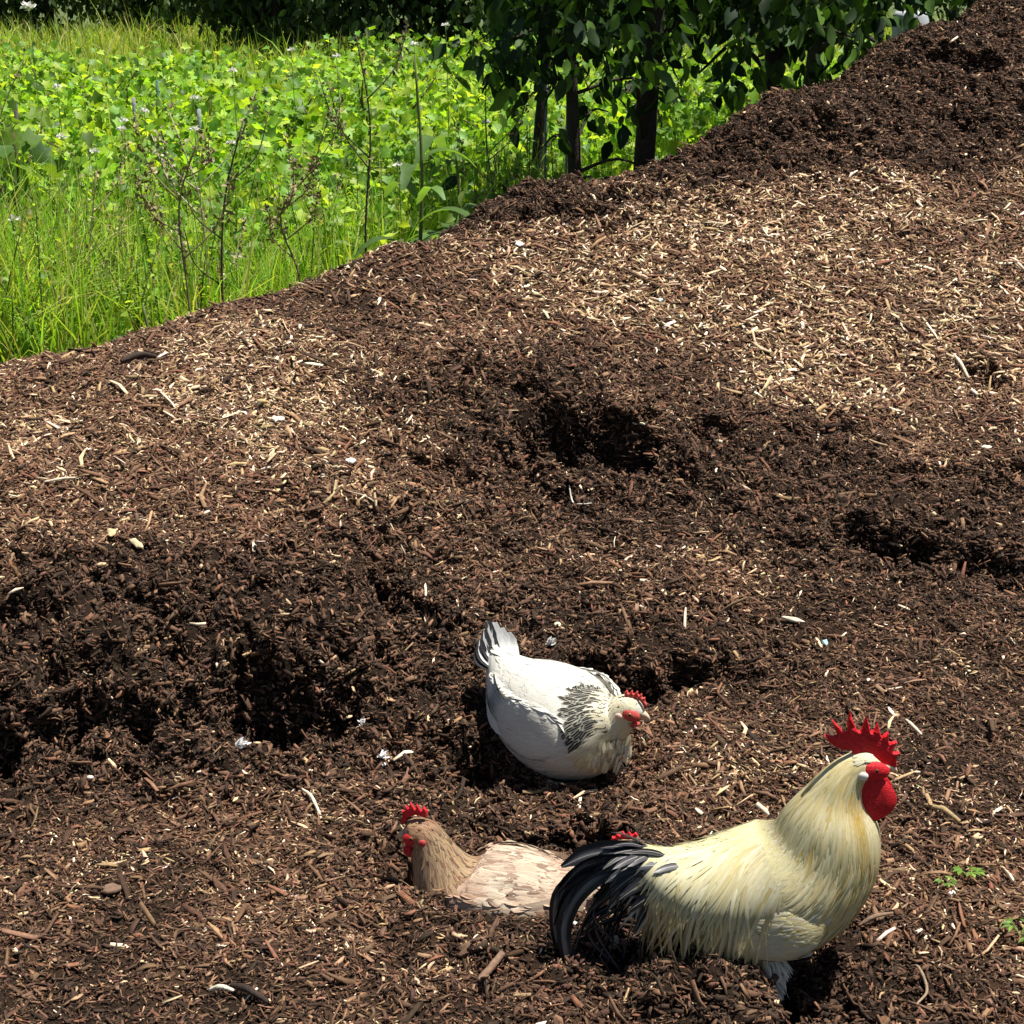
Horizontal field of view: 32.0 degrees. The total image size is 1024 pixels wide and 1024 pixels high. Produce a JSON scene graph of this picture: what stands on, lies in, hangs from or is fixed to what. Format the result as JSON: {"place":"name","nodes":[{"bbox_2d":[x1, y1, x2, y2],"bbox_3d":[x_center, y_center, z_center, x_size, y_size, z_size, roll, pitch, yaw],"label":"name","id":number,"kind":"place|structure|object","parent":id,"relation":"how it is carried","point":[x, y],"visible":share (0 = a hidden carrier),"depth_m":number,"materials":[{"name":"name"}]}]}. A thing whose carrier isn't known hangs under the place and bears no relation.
{"place":"outdoors","nodes":[
{"label":"outdoors","id":0,"kind":"place"},
{"bbox_2d":[0,22,809,201],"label":"meadow grass","id":1,"kind":"structure","parent":0,"point":[381,110],"depth_m":10.97,"materials":[{"name":"green plant"}]},
{"bbox_2d":[0,0,966,120],"bbox_3d":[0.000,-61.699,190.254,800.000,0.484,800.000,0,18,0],"label":"meadow ground","id":2,"kind":"structure","parent":0,"point":[466,2],"depth_m":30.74,"materials":[{"name":"green plant"}]},
{"bbox_2d":[0,93,45,131],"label":"vine bush","id":3,"kind":"object","parent":2,"relation":"on","point":[26,97],"visible":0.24,"depth_m":9.57,"materials":[{"name":"green plant"}]},
{"bbox_2d":[0,48,47,222],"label":"seed stalk","id":4,"kind":"object","parent":2,"relation":"on","point":[18,72],"visible":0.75,"depth_m":7.07,"materials":[{"name":"brown plant"}]},
{"bbox_2d":[0,45,48,137],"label":"vine bush","id":5,"kind":"object","parent":2,"relation":"on","point":[22,77],"visible":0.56,"depth_m":11.06,"materials":[{"name":"green plant"}]},
{"bbox_2d":[20,1,40,127],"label":"white flower","id":6,"kind":"object","parent":2,"relation":"on","point":[28,5],"visible":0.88,"depth_m":8.68,"materials":[{"name":"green plant"}]},
{"bbox_2d":[0,97,64,258],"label":"vine bush","id":7,"kind":"object","parent":2,"relation":"on","point":[9,133],"visible":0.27,"depth_m":7.16,"materials":[{"name":"green plant"}]},
{"bbox_2d":[0,68,93,136],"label":"vine bush","id":8,"kind":"object","parent":2,"relation":"on","point":[16,84],"visible":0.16,"depth_m":11.64,"materials":[{"name":"green plant"}]},
{"bbox_2d":[0,32,106,93],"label":"vine bush","id":9,"kind":"object","parent":2,"relation":"on","point":[15,38],"visible":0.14,"depth_m":13.99,"materials":[{"name":"green plant"}]},
{"bbox_2d":[0,40,133,109],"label":"vine bush","id":10,"kind":"object","parent":2,"relation":"on","point":[46,60],"visible":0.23,"depth_m":13.52,"materials":[{"name":"green plant"}]},
{"bbox_2d":[0,0,138,40],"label":"hedge shrub","id":11,"kind":"object","parent":2,"relation":"on","point":[45,7],"visible":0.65,"depth_m":23.21,"materials":[{"name":"green plant"}]},
{"bbox_2d":[8,123,131,218],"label":"vine bush","id":12,"kind":"object","parent":2,"relation":"on","point":[45,137],"visible":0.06,"depth_m":8.02,"materials":[{"name":"green plant"}]},
{"bbox_2d":[0,71,150,139],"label":"vine bush","id":13,"kind":"object","parent":2,"relation":"on","point":[60,81],"visible":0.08,"depth_m":10.81,"materials":[{"name":"green plant"}]},
{"bbox_2d":[0,49,178,118],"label":"vine bush","id":14,"kind":"object","parent":2,"relation":"on","point":[48,78],"visible":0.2,"depth_m":11.59,"materials":[{"name":"green plant"}]},
{"bbox_2d":[6,150,178,222],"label":"vine bush","id":15,"kind":"object","parent":2,"relation":"on","point":[138,173],"visible":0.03,"depth_m":7.62,"materials":[{"name":"green plant"}]},
{"bbox_2d":[2,91,192,170],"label":"vine bush","id":16,"kind":"object","parent":2,"relation":"on","point":[80,115],"visible":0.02,"depth_m":9.37,"materials":[{"name":"green plant"}]},
{"bbox_2d":[1,124,235,250],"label":"vine bush","id":17,"kind":"object","parent":2,"relation":"on","point":[84,162],"visible":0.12,"depth_m":7.60,"materials":[{"name":"green plant"}]},
{"bbox_2d":[18,47,274,138],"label":"vine bush","id":18,"kind":"object","parent":2,"relation":"on","point":[72,94],"visible":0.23,"depth_m":10.82,"materials":[{"name":"green plant"}]},
{"bbox_2d":[0,98,299,194],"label":"vine bush","id":19,"kind":"object","parent":2,"relation":"on","point":[158,123],"visible":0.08,"depth_m":8.67,"materials":[{"name":"green plant"}]},
{"bbox_2d":[31,84,276,133],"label":"vine bush","id":20,"kind":"object","parent":2,"relation":"on","point":[98,105],"visible":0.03,"depth_m":10.65,"materials":[{"name":"green plant"}]},
{"bbox_2d":[82,0,239,32],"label":"hedge shrub","id":21,"kind":"object","parent":2,"relation":"on","point":[122,5],"visible":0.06,"depth_m":23.67,"materials":[{"name":"green plant"}]},
{"bbox_2d":[104,57,239,114],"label":"vine bush","id":22,"kind":"object","parent":2,"relation":"on","point":[151,73],"visible":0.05,"depth_m":12.54,"materials":[{"name":"green plant"}]},
{"bbox_2d":[104,41,256,96],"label":"vine bush","id":23,"kind":"object","parent":2,"relation":"on","point":[185,45],"visible":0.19,"depth_m":13.53,"materials":[{"name":"green plant"}]},
{"bbox_2d":[18,77,351,151],"bbox_3d":[-1.947,-1.925,9.694,1.639,0.810,1.546,9,21,25],"label":"vine bush","id":24,"kind":"object","parent":2,"relation":"on","point":[97,97],"visible":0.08,"depth_m":9.45,"materials":[{"name":"green plant"}]},
{"bbox_2d":[92,0,307,38],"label":"hedge shrub","id":25,"kind":"object","parent":2,"relation":"on","point":[152,6],"visible":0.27,"depth_m":23.42,"materials":[{"name":"green plant"}]},
{"bbox_2d":[116,28,289,96],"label":"vine bush","id":26,"kind":"object","parent":2,"relation":"on","point":[206,55],"visible":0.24,"depth_m":13.58,"materials":[{"name":"green plant"}]},
{"bbox_2d":[67,112,367,233],"bbox_3d":[-1.427,-1.413,8.162,1.475,0.808,1.091,10,21,28],"label":"vine bush","id":27,"kind":"object","parent":2,"relation":"on","point":[254,144],"visible":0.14,"depth_m":7.94,"materials":[{"name":"green plant"}]},
{"bbox_2d":[100,49,339,154],"bbox_3d":[-1.560,-1.955,9.537,1.122,0.967,1.252,-12,22,-32],"label":"vine bush","id":28,"kind":"object","parent":2,"relation":"on","point":[209,90],"visible":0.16,"depth_m":9.54,"materials":[{"name":"green plant"}]},
{"bbox_2d":[115,59,330,120],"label":"vine bush","id":29,"kind":"object","parent":2,"relation":"on","point":[247,76],"visible":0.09,"depth_m":11.71,"materials":[{"name":"green plant"}]},
{"bbox_2d":[146,0,338,55],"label":"hedge shrub","id":30,"kind":"object","parent":2,"relation":"on","point":[262,16],"visible":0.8,"depth_m":20.34,"materials":[{"name":"green plant"}]},
{"bbox_2d":[152,111,429,212],"bbox_3d":[-1.051,-1.451,8.335,1.353,0.775,1.523,0,18,0],"label":"vine bush","id":31,"kind":"object","parent":2,"relation":"on","point":[270,133],"visible":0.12,"depth_m":8.27,"materials":[{"name":"green plant"}]},
{"bbox_2d":[202,56,380,140],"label":"vine bush","id":32,"kind":"object","parent":2,"relation":"on","point":[313,90],"visible":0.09,"depth_m":10.61,"materials":[{"name":"green plant"}]},
{"bbox_2d":[280,93,345,224],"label":"seed stalk","id":33,"kind":"object","parent":2,"relation":"on","point":[318,151],"visible":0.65,"depth_m":7.37,"materials":[{"name":"plant"}]},
{"bbox_2d":[0,90,659,362],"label":"tall grass","id":34,"kind":"structure","parent":2,"relation":"on","point":[24,340],"depth_m":6.39,"materials":[{"name":"green plant"}]},
{"bbox_2d":[239,25,436,90],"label":"vine bush","id":35,"kind":"object","parent":2,"relation":"on","point":[312,60],"visible":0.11,"depth_m":13.41,"materials":[{"name":"green plant"}]},
{"bbox_2d":[203,71,483,156],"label":"vine bush","id":36,"kind":"object","parent":2,"relation":"on","point":[313,124],"visible":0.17,"depth_m":9.21,"materials":[{"name":"green plant"}]},
{"bbox_2d":[207,148,480,240],"bbox_3d":[-0.692,-1.294,8.089,1.423,0.636,1.589,0,18,0],"label":"vine bush","id":37,"kind":"object","parent":2,"relation":"on","point":[364,180],"visible":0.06,"depth_m":7.83,"materials":[{"name":"green plant"}]},
{"bbox_2d":[261,40,448,114],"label":"vine bush","id":38,"kind":"object","parent":2,"relation":"on","point":[339,62],"visible":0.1,"depth_m":12.33,"materials":[{"name":"green plant"}]},
{"bbox_2d":[278,0,466,62],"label":"hedge shrub","id":39,"kind":"object","parent":2,"relation":"on","point":[371,13],"visible":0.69,"depth_m":19.27,"materials":[{"name":"green plant"}]},
{"bbox_2d":[269,29,478,111],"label":"vine bush","id":40,"kind":"object","parent":2,"relation":"on","point":[406,58],"visible":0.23,"depth_m":13.29,"materials":[{"name":"green plant"}]},
{"bbox_2d":[281,35,483,143],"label":"vine bush","id":41,"kind":"object","parent":2,"relation":"on","point":[404,94],"visible":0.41,"depth_m":11.01,"materials":[{"name":"green plant"}]},
{"bbox_2d":[242,101,553,179],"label":"vine bush","id":42,"kind":"object","parent":2,"relation":"on","point":[384,127],"visible":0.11,"depth_m":9.02,"materials":[{"name":"green plant"}]},
{"bbox_2d":[340,61,553,127],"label":"vine bush","id":43,"kind":"object","parent":2,"relation":"on","point":[429,98],"visible":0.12,"depth_m":11.82,"materials":[{"name":"green plant"}]},
{"bbox_2d":[368,96,529,149],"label":"vine bush","id":44,"kind":"object","parent":2,"relation":"on","point":[443,112],"visible":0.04,"depth_m":10.21,"materials":[{"name":"green plant"}]},
{"bbox_2d":[377,26,528,101],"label":"vine bush","id":45,"kind":"object","parent":2,"relation":"on","point":[462,52],"visible":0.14,"depth_m":13.91,"materials":[{"name":"green plant"}]},
{"bbox_2d":[360,133,598,196],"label":"vine bush","id":46,"kind":"object","parent":2,"relation":"on","point":[430,163],"visible":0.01,"depth_m":8.56,"materials":[{"name":"green plant"}]},
{"bbox_2d":[400,0,580,60],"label":"hedge shrub","id":47,"kind":"object","parent":2,"relation":"on","point":[469,12],"visible":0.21,"depth_m":19.36,"materials":[{"name":"green plant"}]},
{"bbox_2d":[400,35,585,117],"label":"vine bush","id":48,"kind":"object","parent":2,"relation":"on","point":[451,66],"visible":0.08,"depth_m":12.10,"materials":[{"name":"green plant"}]},
{"bbox_2d":[0,0,1023,1023],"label":"mulch mound","id":49,"kind":"object","parent":2,"relation":"on","point":[558,654],"visible":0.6,"depth_m":3.81,"materials":[{"name":"brown wood"}]},
{"bbox_2d":[49,134,135,316],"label":"seed stalk","id":50,"kind":"object","parent":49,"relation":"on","point":[113,183],"visible":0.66,"depth_m":6.33,"materials":[{"name":"plant"}]},
{"bbox_2d":[101,883,121,893],"bbox_3d":[-0.686,0.644,3.067,0.041,0.008,0.028,-4,26,-27],"label":"bark chip","id":51,"kind":"object","parent":49,"relation":"on","point":[110,888],"visible":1,"depth_m":3.06,"materials":[{"name":"brown wood"}]},
{"bbox_2d":[120,351,156,362],"bbox_3d":[-0.980,-0.408,4.667,0.099,0.019,0.040,-9,21,-26],"label":"wood stick","id":52,"kind":"object","parent":49,"relation":"on","point":[134,355],"visible":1,"depth_m":4.67,"materials":[{"name":"brown wood"}]},
{"bbox_2d":[130,112,238,313],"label":"seed stalk","id":53,"kind":"object","parent":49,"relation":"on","point":[152,206],"visible":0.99,"depth_m":5.43,"materials":[{"name":"brown plant"}]},
{"bbox_2d":[146,84,259,294],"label":"seed stalk","id":54,"kind":"object","parent":49,"relation":"on","point":[196,189],"visible":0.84,"depth_m":6.16,"materials":[{"name":"brown plant"}]},
{"bbox_2d":[208,984,233,991],"bbox_3d":[-0.454,0.743,2.780,0.044,0.017,0.009,5,19,15],"label":"wood stick","id":55,"kind":"object","parent":49,"relation":"on","point":[221,986],"visible":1,"depth_m":2.78,"materials":[{"name":"white wood"}]},
{"bbox_2d":[181,113,268,301],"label":"seed stalk","id":56,"kind":"object","parent":49,"relation":"on","point":[221,238],"visible":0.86,"depth_m":5.91,"materials":[{"name":"plant"}]},
{"bbox_2d":[230,983,269,1003],"bbox_3d":[-0.406,0.743,2.760,0.012,0.022,0.094,-17,25,-41],"label":"wood stick","id":57,"kind":"object","parent":49,"relation":"on","point":[250,990],"visible":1,"depth_m":2.75,"materials":[{"name":"brown wood"}]},
{"bbox_2d":[101,166,456,289],"bbox_3d":[-1.046,-1.058,7.290,1.992,0.695,1.480,0,18,0],"label":"vine bush","id":58,"kind":"object","parent":49,"relation":"on","point":[443,216],"visible":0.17,"depth_m":7.05,"materials":[{"name":"green plant"}]},
{"bbox_2d":[261,152,323,282],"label":"seed stalk","id":59,"kind":"object","parent":49,"relation":"on","point":[312,167],"visible":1,"depth_m":5.74,"materials":[{"name":"brown plant"}]},
{"bbox_2d":[314,20,417,253],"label":"seed stalk","id":60,"kind":"object","parent":49,"relation":"on","point":[364,70],"visible":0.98,"depth_m":6.17,"materials":[{"name":"brown plant"}]},
{"bbox_2d":[265,144,560,237],"bbox_3d":[-0.366,-1.234,7.841,1.357,0.685,1.058,11,21,29],"label":"vine bush","id":61,"kind":"object","parent":49,"relation":"on","point":[385,151],"visible":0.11,"depth_m":7.79,"materials":[{"name":"green plant"}]},
{"bbox_2d":[354,56,476,257],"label":"dock plant","id":62,"kind":"object","parent":49,"relation":"on","point":[423,143],"visible":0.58,"depth_m":6.30,"materials":[{"name":"green plant"}]},
{"bbox_2d":[406,146,478,245],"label":"dock plant","id":63,"kind":"object","parent":49,"relation":"on","point":[445,226],"visible":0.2,"depth_m":6.74,"materials":[{"name":"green plant"}]},
{"bbox_2d":[446,188,484,222],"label":"scrub bush","id":64,"kind":"object","parent":49,"relation":"on","point":[452,217],"visible":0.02,"depth_m":6.63,"materials":[{"name":"green plant"}]},
{"bbox_2d":[457,936,485,956],"bbox_3d":[-0.067,0.698,2.878,0.056,0.011,0.022,-33,34,2],"label":"bark chip","id":65,"kind":"object","parent":49,"relation":"on","point":[462,949],"visible":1,"depth_m":2.88,"materials":[{"name":"brown wood"}]},
{"bbox_2d":[477,950,504,982],"bbox_3d":[-0.034,0.719,2.824,0.014,0.024,0.071,12,22,32],"label":"wood stick","id":66,"kind":"object","parent":49,"relation":"on","point":[496,960],"visible":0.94,"depth_m":2.82,"materials":[{"name":"brown wood"}]},
{"bbox_2d":[451,77,533,209],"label":"seed stalk","id":67,"kind":"object","parent":49,"relation":"on","point":[487,148],"visible":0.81,"depth_m":7.19,"materials":[{"name":"plant"}]},
{"bbox_2d":[396,802,609,917],"bbox_3d":[-0.010,0.659,3.100,0.403,0.301,0.231,6,19,16],"label":"hen","id":68,"kind":"object","parent":49,"relation":"on","point":[508,877],"visible":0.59,"depth_m":3.06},
{"bbox_2d":[0,300,1023,1023],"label":"wood chips","id":69,"kind":"object","parent":49,"relation":"on","point":[16,376],"visible":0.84,"depth_m":3.75,"materials":[{"name":"brown wood"}]},
{"bbox_2d":[0,0,1023,1023],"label":"compost crumbs","id":70,"kind":"object","parent":49,"relation":"on","point":[531,654],"visible":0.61,"depth_m":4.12,"materials":[{"name":"brown soil"}]},
{"bbox_2d":[0,1,1023,1023],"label":"wood splinters","id":71,"kind":"object","parent":49,"relation":"on","point":[711,718],"visible":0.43,"depth_m":4.21,"materials":[{"name":"beige wood"}]},
{"bbox_2d":[39,0,1023,417],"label":"wood chips","id":72,"kind":"object","parent":49,"relation":"on","point":[467,242],"visible":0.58,"depth_m":5.49,"materials":[{"name":"brown wood"}]},
{"bbox_2d":[544,85,547,177],"bbox_3d":[0.141,-1.356,7.666,0.021,1.011,0.012,0,18,0],"label":"vineyard post","id":73,"kind":"object","parent":49,"relation":"on","point":[545,148],"visible":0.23,"depth_m":7.58,"materials":[{"name":"brown wood"}]},
{"bbox_2d":[473,620,649,787],"bbox_3d":[0.092,0.399,3.569,0.238,0.275,0.411,-16,25,-40],"label":"hen","id":74,"kind":"object","parent":49,"relation":"on","point":[550,718],"visible":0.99,"depth_m":3.48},
{"bbox_2d":[442,0,689,208],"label":"leafy tree","id":75,"kind":"object","parent":49,"relation":"on","point":[503,56],"visible":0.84,"depth_m":6.96,"materials":[{"name":"green plant"}]},
{"bbox_2d":[479,0,666,179],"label":"leafy tree","id":76,"kind":"object","parent":49,"relation":"on","point":[539,121],"visible":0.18,"depth_m":8.24,"materials":[{"name":"green plant"}]},
{"bbox_2d":[501,124,675,181],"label":"vine bush","id":77,"kind":"object","parent":49,"relation":"on","point":[591,147],"visible":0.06,"depth_m":8.60,"materials":[{"name":"green plant"}]},
{"bbox_2d":[611,831,646,843],"bbox_3d":[0.388,0.700,3.126,0.468,0.306,0.236,1,19,4],"label":"hen","id":78,"kind":"object","parent":49,"relation":"on","point":[622,837],"visible":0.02,"depth_m":3.09,"materials":[{"name":"red"}]},
{"bbox_2d":[428,0,942,170],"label":"leafy tree","id":79,"kind":"object","parent":49,"relation":"on","point":[774,30],"visible":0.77,"depth_m":7.22,"materials":[{"name":"green plant"}]},
{"bbox_2d":[549,710,899,1003],"bbox_3d":[0.330,0.566,2.824,0.540,0.552,0.223,0,18,0],"label":"rooster","id":80,"kind":"object","parent":49,"relation":"on","point":[795,878],"visible":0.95,"depth_m":2.76},
{"bbox_2d":[664,1,890,86],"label":"leafy tree","id":81,"kind":"object","parent":49,"relation":"on","point":[815,49],"visible":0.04,"depth_m":9.57,"materials":[{"name":"green plant"}]},
{"bbox_2d":[606,0,971,115],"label":"leafy tree","id":82,"kind":"object","parent":49,"relation":"on","point":[876,21],"visible":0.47,"depth_m":7.83,"materials":[{"name":"green plant"}]},
{"bbox_2d":[858,912,893,925],"bbox_3d":[0.608,0.677,2.977,0.069,0.018,0.009,-8,20,-21],"label":"wood stick","id":83,"kind":"object","parent":49,"relation":"on","point":[871,917],"visible":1,"depth_m":2.97,"materials":[{"name":"brown wood"}]},
{"bbox_2d":[891,11,928,38],"bbox_3d":[1.942,-2.006,8.819,0.186,0.900,0.186,0,18,0],"label":"barrel","id":84,"kind":"object","parent":49,"relation":"on","point":[923,20],"visible":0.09,"depth_m":8.64,"materials":[{"name":"plastic"}]},
{"bbox_2d":[911,964,928,1004],"bbox_3d":[0.645,0.738,2.817,0.023,0.030,0.122,3,19,8],"label":"root","id":85,"kind":"object","parent":49,"relation":"on","point":[918,967],"visible":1,"depth_m":2.81,"materials":[{"name":"brown wood"}]},
{"bbox_2d":[952,866,985,877],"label":"weed seedling","id":86,"kind":"object","parent":49,"relation":"on","point":[958,869],"visible":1,"depth_m":3.12,"materials":[{"name":"green plant"}]},
{"bbox_2d":[1000,917,1023,942],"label":"weed seedling","id":87,"kind":"object","parent":49,"relation":"on","point":[1008,922],"visible":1,"depth_m":2.94,"materials":[{"name":"green plant"}]},
{"bbox_2d":[373,89,662,158],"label":"vine bush","id":88,"kind":"object","parent":2,"relation":"on","point":[455,115],"visible":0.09,"depth_m":9.81,"materials":[{"name":"green plant"}]},
{"bbox_2d":[428,58,680,122],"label":"vine bush","id":89,"kind":"object","parent":2,"relation":"on","point":[559,69],"visible":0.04,"depth_m":11.54,"materials":[{"name":"green plant"}]},
{"bbox_2d":[452,64,663,139],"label":"vine bush","id":90,"kind":"object","parent":2,"relation":"on","point":[467,73],"visible":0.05,"depth_m":10.43,"materials":[{"name":"green plant"}]},
{"bbox_2d":[527,0,687,49],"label":"hedge shrub","id":91,"kind":"object","parent":2,"relation":"on","point":[605,13],"visible":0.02,"depth_m":20.43,"materials":[{"name":"green plant"}]},
{"bbox_2d":[475,62,747,170],"bbox_3d":[0.563,-1.891,9.395,1.512,0.936,1.681,0,18,0],"label":"vine bush","id":92,"kind":"object","parent":2,"relation":"on","point":[556,120],"visible":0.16,"depth_m":9.24,"materials":[{"name":"green plant"}]},
{"bbox_2d":[490,89,733,180],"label":"grass","id":93,"kind":"structure","parent":2,"relation":"on","point":[630,138],"depth_m":8.96,"materials":[{"name":"green plant"}]},
{"bbox_2d":[549,50,736,138],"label":"vine bush","id":94,"kind":"object","parent":2,"relation":"on","point":[680,72],"visible":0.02,"depth_m":10.86,"materials":[{"name":"green plant"}]},
{"bbox_2d":[639,41,747,136],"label":"vine bush","id":95,"kind":"object","parent":2,"relation":"on","point":[706,71],"visible":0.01,"depth_m":11.64,"materials":[{"name":"green plant"}]},
{"bbox_2d":[664,44,759,80],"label":"vine bush","id":96,"kind":"object","parent":2,"relation":"on","point":[693,61],"visible":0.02,"depth_m":13.69,"materials":[{"name":"green plant"}]},
{"bbox_2d":[598,66,831,143],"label":"vine bush","id":97,"kind":"object","parent":2,"relation":"on","point":[679,109],"visible":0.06,"depth_m":9.30,"materials":[{"name":"green plant"}]},
{"bbox_2d":[671,39,826,131],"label":"vine bush","id":98,"kind":"object","parent":2,"relation":"on","point":[710,54],"visible":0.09,"depth_m":12.17,"materials":[{"name":"green plant"}]},
{"bbox_2d":[672,60,846,127],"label":"vine bush","id":99,"kind":"object","parent":2,"relation":"on","point":[709,94],"visible":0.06,"depth_m":10.77,"materials":[{"name":"green plant"}]},
{"bbox_2d":[784,40,872,80],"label":"vine bush","id":100,"kind":"object","parent":2,"relation":"on","point":[795,67],"visible":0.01,"depth_m":12.04,"materials":[{"name":"green plant"}]},
{"bbox_2d":[911,0,976,21],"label":"hedge shrub","id":101,"kind":"object","parent":2,"relation":"on","point":[964,3],"visible":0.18,"depth_m":23.47,"materials":[{"name":"green plant"}]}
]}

